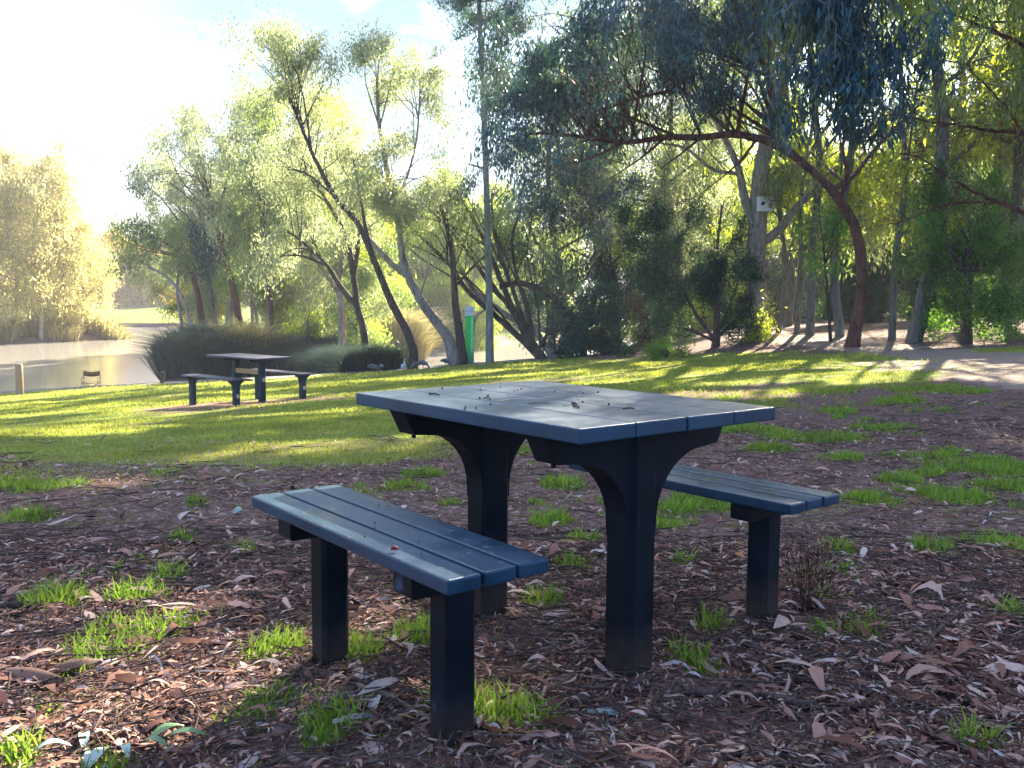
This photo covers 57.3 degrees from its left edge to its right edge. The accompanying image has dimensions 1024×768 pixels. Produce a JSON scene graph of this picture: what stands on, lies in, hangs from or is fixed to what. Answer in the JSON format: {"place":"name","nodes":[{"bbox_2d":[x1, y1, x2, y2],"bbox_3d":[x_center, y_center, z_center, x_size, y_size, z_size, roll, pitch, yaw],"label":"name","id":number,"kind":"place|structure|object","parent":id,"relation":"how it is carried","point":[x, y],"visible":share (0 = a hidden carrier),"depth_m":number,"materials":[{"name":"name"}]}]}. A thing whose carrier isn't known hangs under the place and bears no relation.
{"place":"outdoors","nodes":[
{"label":"outdoors","id":0,"kind":"place"},
{"bbox_2d":[0,327,635,391],"bbox_3d":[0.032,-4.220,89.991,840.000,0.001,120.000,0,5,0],"label":"water","id":1,"kind":"structure","parent":0,"point":[48,365],"depth_m":58.01,"materials":[{"name":"beige liquid"}]},
{"bbox_2d":[0,0,1016,293],"label":"sky","id":2,"kind":"structure","parent":0,"point":[85,69],"materials":[{"name":"white"}]},
{"bbox_2d":[0,299,1023,767],"bbox_3d":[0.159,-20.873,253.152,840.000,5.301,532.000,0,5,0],"label":"ground","id":3,"kind":"structure","parent":0,"point":[948,355],"depth_m":5.07,"materials":[{"name":"soil"}]},
{"bbox_2d":[0,310,32,343],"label":"bank reeds","id":4,"kind":"object","parent":3,"relation":"on","point":[12,333],"visible":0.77,"depth_m":76.72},
{"bbox_2d":[0,166,64,326],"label":"bank gum tree","id":5,"kind":"object","parent":3,"relation":"on","point":[10,227],"visible":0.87,"depth_m":75.65,"materials":[{"name":"green plant"}]},
{"bbox_2d":[5,667,63,683],"bbox_3d":[-1.355,0.817,2.636,0.200,0.038,0.051,2,5,17],"label":"bark curl","id":6,"kind":"object","parent":3,"relation":"on","point":[25,672],"visible":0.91,"depth_m":2.62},
{"bbox_2d":[0,129,88,320],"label":"bank gum tree","id":7,"kind":"object","parent":3,"relation":"on","point":[7,158],"visible":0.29,"depth_m":78.31,"materials":[{"name":"yellow plant"}]},
{"bbox_2d":[0,127,103,339],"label":"bank gum tree","id":8,"kind":"object","parent":3,"relation":"on","point":[16,187],"visible":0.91,"depth_m":77.53,"materials":[{"name":"green plant"}]},
{"bbox_2d":[21,312,92,341],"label":"bank reeds","id":9,"kind":"object","parent":3,"relation":"on","point":[70,330],"visible":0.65,"depth_m":80.07,"materials":[{"name":"plant"}]},
{"bbox_2d":[19,152,116,327],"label":"bank gum tree","id":10,"kind":"object","parent":3,"relation":"on","point":[54,272],"visible":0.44,"depth_m":80.65,"materials":[{"name":"green plant"}]},
{"bbox_2d":[49,198,124,333],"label":"bank gum tree","id":11,"kind":"object","parent":3,"relation":"on","point":[102,272],"visible":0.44,"depth_m":83.22,"materials":[{"name":"yellow plant"}]},
{"bbox_2d":[65,216,124,306],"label":"autumn tree","id":12,"kind":"object","parent":3,"relation":"on","point":[101,245],"visible":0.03,"depth_m":150.59,"materials":[{"name":"yellow plant"}]},
{"bbox_2d":[83,256,120,321],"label":"bank gum tree","id":13,"kind":"object","parent":3,"relation":"on","point":[110,290],"visible":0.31,"depth_m":86.47,"materials":[{"name":"yellow plant"}]},
{"bbox_2d":[69,311,139,339],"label":"bank reeds","id":14,"kind":"object","parent":3,"relation":"on","point":[104,330],"visible":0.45,"depth_m":84.60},
{"bbox_2d":[33,723,208,767],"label":"leaf sprig","id":15,"kind":"object","parent":3,"relation":"on","point":[95,754],"visible":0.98,"depth_m":2.19,"materials":[{"name":"green plant"}]},
{"bbox_2d":[112,242,164,306],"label":"autumn tree","id":16,"kind":"object","parent":3,"relation":"on","point":[124,296],"visible":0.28,"depth_m":151.53,"materials":[{"name":"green plant"}]},
{"bbox_2d":[98,234,191,325],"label":"grove gum tree","id":17,"kind":"object","parent":3,"relation":"on","point":[131,259],"visible":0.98,"depth_m":51.49,"materials":[{"name":"green plant"}]},
{"bbox_2d":[96,202,210,327],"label":"grove gum tree","id":18,"kind":"object","parent":3,"relation":"on","point":[175,230],"visible":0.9,"depth_m":53.61,"materials":[{"name":"green plant"}]},
{"bbox_2d":[122,144,224,329],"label":"tree","id":19,"kind":"object","parent":3,"relation":"on","point":[155,290],"visible":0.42,"depth_m":56.47,"materials":[{"name":"green plant"}]},
{"bbox_2d":[112,149,256,323],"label":"grove gum tree","id":20,"kind":"object","parent":3,"relation":"on","point":[209,267],"visible":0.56,"depth_m":54.55,"materials":[{"name":"green plant"}]},
{"bbox_2d":[147,212,225,329],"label":"tree","id":21,"kind":"object","parent":3,"relation":"on","point":[172,310],"visible":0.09,"depth_m":65.29,"materials":[{"name":"green plant"}]},
{"bbox_2d":[126,85,257,326],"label":"grove gum tree","id":22,"kind":"object","parent":3,"relation":"on","point":[207,197],"visible":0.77,"depth_m":49.25,"materials":[{"name":"green plant"}]},
{"bbox_2d":[101,318,293,380],"bbox_3d":[-13.275,-1.496,41.066,9.916,2.905,9.810,-4,7,-37],"label":"reed clump","id":23,"kind":"object","parent":3,"relation":"on","point":[171,368],"visible":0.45,"depth_m":39.21,"materials":[{"name":"plant"}]},
{"bbox_2d":[138,95,286,328],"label":"tree","id":24,"kind":"object","parent":3,"relation":"on","point":[205,292],"visible":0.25,"depth_m":56.27,"materials":[{"name":"green plant"}]},
{"bbox_2d":[161,336,263,378],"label":"reed clump","id":25,"kind":"object","parent":3,"relation":"on","point":[215,366],"visible":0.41,"depth_m":38.71,"materials":[{"name":"plant"}]},
{"bbox_2d":[181,374,252,404],"bbox_3d":[-5.617,0.292,17.803,1.850,0.860,0.336,5,7,39],"label":"bench","id":26,"kind":"object","parent":3,"relation":"on","point":[235,383],"visible":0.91,"depth_m":17.64,"materials":[{"name":"plastic"}]},
{"bbox_2d":[171,312,316,352],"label":"reed clump","id":27,"kind":"object","parent":3,"relation":"on","point":[251,328],"visible":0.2,"depth_m":40.89,"materials":[{"name":"plant"}]},
{"bbox_2d":[202,237,285,324],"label":"grove gum tree","id":28,"kind":"object","parent":3,"relation":"on","point":[251,289],"visible":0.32,"depth_m":52.67,"materials":[{"name":"green plant"}]},
{"bbox_2d":[182,330,310,376],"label":"reed clump","id":29,"kind":"object","parent":3,"relation":"on","point":[252,365],"visible":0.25,"depth_m":39.95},
{"bbox_2d":[206,353,291,401],"bbox_3d":[-5.132,0.026,18.279,1.700,1.160,0.775,5,7,39],"label":"picnic table","id":30,"kind":"object","parent":3,"relation":"on","point":[237,370],"visible":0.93,"depth_m":18.00,"materials":[{"name":"plastic"}]},
{"bbox_2d":[207,70,310,333],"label":"grove gum tree","id":31,"kind":"object","parent":3,"relation":"on","point":[261,118],"visible":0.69,"depth_m":47.16,"materials":[{"name":"green plant"}]},
{"bbox_2d":[201,73,336,331],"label":"tree","id":32,"kind":"object","parent":3,"relation":"on","point":[235,105],"visible":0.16,"depth_m":55.06,"materials":[{"name":"green plant"}]},
{"bbox_2d":[1,357,566,393],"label":"path","id":33,"kind":"structure","parent":3,"relation":"on","point":[420,367],"depth_m":35.50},
{"bbox_2d":[253,368,314,398],"bbox_3d":[-4.666,0.167,18.837,1.780,0.855,0.336,5,7,39],"label":"bench","id":34,"kind":"object","parent":3,"relation":"on","point":[302,377],"visible":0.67,"depth_m":18.36,"materials":[{"name":"plastic"}]},
{"bbox_2d":[240,331,332,374],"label":"reed clump","id":35,"kind":"object","parent":3,"relation":"on","point":[285,364],"visible":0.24,"depth_m":40.92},
{"bbox_2d":[249,222,324,337],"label":"tree","id":36,"kind":"object","parent":3,"relation":"on","point":[282,313],"visible":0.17,"depth_m":56.88,"materials":[{"name":"green plant"}]},
{"bbox_2d":[224,70,357,315],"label":"tree","id":37,"kind":"object","parent":3,"relation":"on","point":[305,123],"visible":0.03,"depth_m":57.77,"materials":[{"name":"green plant"}]},
{"bbox_2d":[279,299,329,340],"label":"yellow bush","id":38,"kind":"object","parent":3,"relation":"on","point":[309,314],"visible":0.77,"depth_m":43.40,"materials":[{"name":"green plant"}]},
{"bbox_2d":[192,1,418,369],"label":"leaning gum tree","id":39,"kind":"object","parent":3,"relation":"on","point":[283,44],"visible":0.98,"depth_m":33.54,"materials":[{"name":"green plant"}]},
{"bbox_2d":[230,120,392,347],"bbox_3d":[-7.427,-4.202,36.693,6.239,11.796,4.877,0,5,0],"label":"forked gum tree","id":40,"kind":"object","parent":3,"relation":"on","point":[300,188],"visible":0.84,"depth_m":36.14,"materials":[{"name":"green plant"}]},
{"bbox_2d":[270,132,365,337],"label":"tree","id":41,"kind":"object","parent":3,"relation":"on","point":[324,303],"visible":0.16,"depth_m":50.28,"materials":[{"name":"green plant"}]},
{"bbox_2d":[280,341,363,373],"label":"reed clump","id":42,"kind":"object","parent":3,"relation":"on","point":[324,352],"visible":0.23,"depth_m":36.19,"materials":[{"name":"plant"}]},
{"bbox_2d":[269,85,375,322],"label":"grove gum tree","id":43,"kind":"object","parent":3,"relation":"on","point":[333,127],"visible":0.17,"depth_m":50.80,"materials":[{"name":"green plant"}]},
{"bbox_2d":[276,87,374,336],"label":"tree","id":44,"kind":"object","parent":3,"relation":"on","point":[349,109],"visible":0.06,"depth_m":56.26,"materials":[{"name":"green plant"}]},
{"bbox_2d":[281,190,416,347],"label":"forked gum tree","id":45,"kind":"object","parent":3,"relation":"on","point":[340,297],"visible":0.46,"depth_m":41.71,"materials":[{"name":"green plant"}]},
{"bbox_2d":[291,210,418,348],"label":"tree","id":46,"kind":"object","parent":3,"relation":"on","point":[352,328],"visible":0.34,"depth_m":43.22,"materials":[{"name":"green plant"}]},
{"bbox_2d":[306,167,416,345],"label":"tree","id":47,"kind":"object","parent":3,"relation":"on","point":[390,286],"visible":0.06,"depth_m":49.22,"materials":[{"name":"green plant"}]},
{"bbox_2d":[303,339,425,373],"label":"reed clump","id":48,"kind":"object","parent":3,"relation":"on","point":[358,359],"visible":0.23,"depth_m":34.03,"materials":[{"name":"plant"}]},
{"bbox_2d":[327,304,452,360],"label":"grass tussock","id":49,"kind":"object","parent":3,"relation":"on","point":[419,328],"depth_m":58.66,"materials":[{"name":"plant"}]},
{"bbox_2d":[322,16,474,365],"bbox_3d":[-4.226,-6.876,34.673,5.790,13.500,4.626,0,5,0],"label":"leaning gum tree","id":50,"kind":"object","parent":3,"relation":"on","point":[392,203],"visible":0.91,"depth_m":34.46,"materials":[{"name":"green plant"}]},
{"bbox_2d":[252,485,548,746],"bbox_3d":[-0.337,0.725,2.438,0.278,0.746,1.005,-4,7,-38],"label":"bench","id":51,"kind":"object","parent":3,"relation":"on","point":[450,570],"visible":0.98,"depth_m":2.20,"materials":[{"name":"plastic"}]},
{"bbox_2d":[383,218,435,304],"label":"tree","id":52,"kind":"object","parent":3,"relation":"on","point":[418,271],"visible":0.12,"depth_m":79.95,"materials":[{"name":"green plant"}]},
{"bbox_2d":[412,271,451,337],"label":"bank bush","id":53,"kind":"object","parent":3,"relation":"on","point":[431,296],"visible":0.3,"depth_m":74.16,"materials":[{"name":"green plant"}]},
{"bbox_2d":[395,143,491,364],"bbox_3d":[-2.530,-4.666,35.620,3.718,8.920,3.316,0,5,0],"label":"dark gum tree","id":54,"kind":"object","parent":3,"relation":"on","point":[461,347],"visible":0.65,"depth_m":35.23,"materials":[{"name":"green plant"}]},
{"bbox_2d":[426,302,464,343],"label":"dark bush","id":55,"kind":"object","parent":3,"relation":"on","point":[448,317],"visible":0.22,"depth_m":72.01,"materials":[{"name":"green plant"}]},
{"bbox_2d":[418,190,503,288],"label":"tree","id":56,"kind":"object","parent":3,"relation":"on","point":[437,261],"visible":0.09,"depth_m":78.91,"materials":[{"name":"green plant"}]},
{"bbox_2d":[438,278,485,336],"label":"bank bush","id":57,"kind":"object","parent":3,"relation":"on","point":[481,285],"visible":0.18,"depth_m":73.60,"materials":[{"name":"green plant"}]},
{"bbox_2d":[465,306,473,362],"bbox_3d":[-1.615,-1.731,35.673,0.346,2.456,0.080,0,5,-3],"label":"totem sign","id":58,"kind":"object","parent":3,"relation":"on","point":[469,327],"visible":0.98,"depth_m":35.62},
{"bbox_2d":[442,291,504,349],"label":"bank bush","id":59,"kind":"object","parent":3,"relation":"on","point":[479,336],"visible":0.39,"depth_m":73.46,"materials":[{"name":"green plant"}]},
{"bbox_2d":[385,156,582,358],"bbox_3d":[-1.165,-4.467,35.906,7.288,8.155,5.309,0,5,-9],"label":"sprawling tree","id":60,"kind":"object","parent":3,"relation":"on","point":[525,338],"visible":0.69,"depth_m":36.16,"materials":[{"name":"green plant"}]},
{"bbox_2d":[420,195,558,357],"bbox_3d":[-1.124,-4.020,36.203,5.938,7.093,2.801,2,5,17],"label":"sprawling tree","id":61,"kind":"object","parent":3,"relation":"on","point":[505,314],"visible":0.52,"depth_m":36.34,"materials":[{"name":"dark bark"},{"name":"leaf"}]},
{"bbox_2d":[450,205,533,341],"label":"tree","id":62,"kind":"object","parent":3,"relation":"on","point":[498,302],"visible":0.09,"depth_m":77.92,"materials":[{"name":"green plant"}]},
{"bbox_2d":[428,0,556,362],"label":"slim gum tree","id":63,"kind":"object","parent":3,"relation":"on","point":[479,16],"visible":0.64,"depth_m":34.84,"materials":[{"name":"green plant"}]},
{"bbox_2d":[0,345,1023,532],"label":"lawn grass","id":64,"kind":"structure","parent":3,"relation":"on","point":[265,426],"depth_m":14.73,"materials":[{"name":"plant"}]},
{"bbox_2d":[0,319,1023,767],"bbox_3d":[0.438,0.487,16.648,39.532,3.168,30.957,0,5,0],"label":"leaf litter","id":65,"kind":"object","parent":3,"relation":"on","point":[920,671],"visible":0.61,"depth_m":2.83,"materials":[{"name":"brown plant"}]},
{"bbox_2d":[0,380,1023,767],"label":"grass tufts","id":66,"kind":"object","parent":3,"relation":"on","point":[996,464],"visible":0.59,"depth_m":4.15,"materials":[{"name":"plant"}]},
{"bbox_2d":[356,381,775,676],"bbox_3d":[0.125,0.550,2.942,0.789,1.010,1.064,-4,7,-39],"label":"picnic table","id":67,"kind":"object","parent":3,"relation":"on","point":[627,459],"visible":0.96,"depth_m":2.66,"materials":[{"name":"plastic"}]},
{"bbox_2d":[448,0,690,356],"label":"tall gum tree","id":68,"kind":"object","parent":3,"relation":"on","point":[551,278],"visible":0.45,"depth_m":38.92,"materials":[{"name":"green plant"}]},
{"bbox_2d":[480,2,670,354],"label":"tall gum tree","id":69,"kind":"object","parent":3,"relation":"on","point":[579,254],"visible":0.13,"depth_m":42.73,"materials":[{"name":"green plant"}]},
{"bbox_2d":[540,268,634,358],"bbox_3d":[3.053,-2.347,36.393,4.280,4.345,2.952,-2,6,-27],"label":"teal bush","id":70,"kind":"object","parent":3,"relation":"on","point":[577,336],"visible":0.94,"depth_m":35.88,"materials":[{"name":"green plant"}]},
{"bbox_2d":[522,146,725,333],"bbox_3d":[4.712,-5.572,40.113,8.646,9.255,3.462,0,5,0],"label":"twiggy tree","id":71,"kind":"object","parent":3,"relation":"on","point":[612,263],"visible":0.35,"depth_m":39.84,"materials":[{"name":"green plant"}]},
{"bbox_2d":[619,285,654,345],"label":"reddish bush","id":72,"kind":"object","parent":3,"relation":"on","point":[637,303],"visible":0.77,"depth_m":38.16,"materials":[{"name":"red plant"}]},
{"bbox_2d":[539,0,761,341],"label":"tall gum tree","id":73,"kind":"object","parent":3,"relation":"on","point":[666,175],"visible":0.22,"depth_m":39.32,"materials":[{"name":"green plant"}]},
{"bbox_2d":[605,185,705,345],"bbox_3d":[4.759,-3.543,30.689,3.426,6.143,3.119,0,5,0],"label":"evergreen shrub","id":74,"kind":"object","parent":3,"relation":"on","point":[664,320],"visible":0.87,"depth_m":30.46,"materials":[{"name":"green plant"}]},
{"bbox_2d":[636,333,693,359],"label":"bush","id":75,"kind":"object","parent":3,"relation":"on","point":[656,351],"visible":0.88,"depth_m":27.73,"materials":[{"name":"green plant"}]},
{"bbox_2d":[581,0,754,330],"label":"tall gum tree","id":76,"kind":"object","parent":3,"relation":"on","point":[713,202],"visible":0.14,"depth_m":44.31,"materials":[{"name":"green plant"}]},
{"bbox_2d":[455,0,921,347],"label":"arching gum tree","id":77,"kind":"object","parent":3,"relation":"on","point":[676,26],"visible":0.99,"depth_m":24.52,"materials":[{"name":"green plant"}]},
{"bbox_2d":[569,464,838,620],"bbox_3d":[0.641,0.672,3.389,0.278,0.693,1.005,-4,7,-39],"label":"bench","id":78,"kind":"object","parent":3,"relation":"on","point":[760,506],"visible":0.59,"depth_m":3.11,"materials":[{"name":"plastic"}]},
{"bbox_2d":[675,211,745,329],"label":"understorey shrub","id":79,"kind":"object","parent":3,"relation":"on","point":[709,322],"visible":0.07,"depth_m":45.38,"materials":[{"name":"green plant"}]},
{"bbox_2d":[657,176,772,347],"bbox_3d":[6.510,-3.785,29.462,3.549,6.275,3.174,4,6,31],"label":"evergreen shrub","id":80,"kind":"object","parent":3,"relation":"on","point":[744,269],"visible":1,"depth_m":29.33,"materials":[{"name":"green plant"}]},
{"bbox_2d":[708,119,790,307],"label":"woodland tree","id":81,"kind":"object","parent":3,"relation":"on","point":[749,175],"visible":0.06,"depth_m":54.65,"materials":[{"name":"green plant"}]},
{"bbox_2d":[738,289,787,343],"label":"yellow green bush","id":82,"kind":"object","parent":3,"relation":"on","point":[755,339],"visible":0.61,"depth_m":29.27,"materials":[{"name":"green plant"}]},
{"bbox_2d":[681,686,866,709],"bbox_3d":[0.702,0.847,2.532,0.485,0.040,0.052,1,5,9],"label":"fallen stick","id":83,"kind":"object","parent":3,"relation":"on","point":[764,696],"visible":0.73,"depth_m":2.53,"materials":[{"name":"wood"}]},
{"bbox_2d":[765,237,807,322],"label":"understorey shrub","id":84,"kind":"object","parent":3,"relation":"on","point":[774,286],"visible":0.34,"depth_m":49.36,"materials":[{"name":"green plant"}]},
{"bbox_2d":[661,0,917,340],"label":"gum tree","id":85,"kind":"object","parent":3,"relation":"on","point":[760,238],"visible":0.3,"depth_m":29.72,"materials":[{"name":"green plant"}]},
{"bbox_2d":[669,0,925,332],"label":"woodland gum tree","id":86,"kind":"object","parent":3,"relation":"on","point":[772,184],"visible":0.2,"depth_m":31.10,"materials":[{"name":"green plant"}]},
{"bbox_2d":[695,0,909,326],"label":"tall gum tree","id":87,"kind":"object","parent":3,"relation":"on","point":[789,303],"visible":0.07,"depth_m":40.64,"materials":[{"name":"green plant"}]},
{"bbox_2d":[705,0,917,335],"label":"woodland gum tree","id":88,"kind":"object","parent":3,"relation":"on","point":[810,311],"visible":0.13,"depth_m":29.35,"materials":[{"name":"green plant"}]},
{"bbox_2d":[694,2,931,333],"bbox_3d":[9.861,-8.683,30.384,7.736,15.300,8.054,2,5,13],"label":"woodland gum tree","id":89,"kind":"object","parent":3,"relation":"on","point":[802,247],"visible":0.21,"depth_m":30.29,"materials":[{"name":"green plant"}]},
{"bbox_2d":[779,524,854,611],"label":"dry weed","id":90,"kind":"object","parent":3,"relation":"on","point":[805,600],"visible":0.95,"depth_m":3.32,"materials":[{"name":"red plant"}]},
{"bbox_2d":[785,196,865,341],"bbox_3d":[9.376,-3.140,27.627,2.325,4.758,2.057,-4,7,-38],"label":"green sapling","id":91,"kind":"object","parent":3,"relation":"on","point":[822,238],"visible":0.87,"depth_m":27.36,"materials":[{"name":"green plant"}]},
{"bbox_2d":[736,0,953,336],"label":"woodland gum tree","id":92,"kind":"object","parent":3,"relation":"on","point":[837,313],"visible":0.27,"depth_m":28.56,"materials":[{"name":"green plant"}]},
{"bbox_2d":[736,0,964,176],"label":"overhanging gum tree","id":93,"kind":"object","parent":3,"relation":"on","point":[850,75],"visible":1,"depth_m":10.75,"materials":[{"name":"green plant"}]},
{"bbox_2d":[815,205,906,323],"bbox_3d":[13.949,-4.705,37.687,4.009,6.222,4.016,5,7,40],"label":"understorey shrub","id":94,"kind":"object","parent":3,"relation":"on","point":[848,282],"visible":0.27,"depth_m":37.15,"materials":[{"name":"green plant"}]},
{"bbox_2d":[817,182,912,321],"bbox_3d":[14.750,-5.175,39.102,4.656,7.215,4.649,-2,6,-25],"label":"understorey shrub","id":95,"kind":"object","parent":3,"relation":"on","point":[902,300],"visible":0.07,"depth_m":38.23,"materials":[{"name":"green plant"}]},
{"bbox_2d":[771,0,1023,339],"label":"woodland gum tree","id":96,"kind":"object","parent":3,"relation":"on","point":[892,310],"visible":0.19,"depth_m":26.67,"materials":[{"name":"green plant"}]},
{"bbox_2d":[874,188,977,320],"bbox_3d":[16.200,-4.972,36.790,4.395,6.821,4.402,3,6,28],"label":"understorey shrub","id":97,"kind":"object","parent":3,"relation":"on","point":[906,305],"visible":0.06,"depth_m":37.06,"materials":[{"name":"green plant"}]},
{"bbox_2d":[840,0,1023,256],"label":"overhanging wattle tree","id":98,"kind":"object","parent":3,"relation":"on","point":[1009,130],"visible":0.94,"depth_m":15.59,"materials":[{"name":"green plant"}]},
{"bbox_2d":[853,0,1023,342],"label":"woodland gum tree","id":99,"kind":"object","parent":3,"relation":"on","point":[921,292],"visible":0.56,"depth_m":25.77,"materials":[{"name":"green plant"}]},
{"bbox_2d":[870,0,1016,316],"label":"roadside gum tree","id":100,"kind":"object","parent":3,"relation":"on","point":[985,42],"visible":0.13,"depth_m":34.71,"materials":[{"name":"green plant"}]},
{"bbox_2d":[898,204,994,319],"bbox_3d":[16.707,-4.698,36.384,3.912,6.071,3.919,-3,6,-30],"label":"understorey shrub","id":101,"kind":"object","parent":3,"relation":"on","point":[915,286],"visible":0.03,"depth_m":36.38,"materials":[{"name":"green plant"}]},
{"bbox_2d":[882,150,1023,344],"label":"rounded wattle","id":102,"kind":"object","parent":3,"relation":"on","point":[953,247],"visible":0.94,"depth_m":24.16,"materials":[{"name":"green plant"}]},
{"bbox_2d":[886,0,1023,320],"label":"tall gum tree","id":103,"kind":"object","parent":3,"relation":"on","point":[951,127],"visible":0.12,"depth_m":30.47,"materials":[{"name":"green plant"}]},
{"bbox_2d":[909,0,1023,327],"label":"woodland gum tree","id":104,"kind":"object","parent":3,"relation":"on","point":[1019,196],"visible":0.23,"depth_m":28.01,"materials":[{"name":"green plant"}]},
{"bbox_2d":[916,0,1023,188],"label":"roadside gum tree","id":105,"kind":"object","parent":3,"relation":"on","point":[985,106],"visible":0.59,"depth_m":24.08,"materials":[{"name":"green plant"}]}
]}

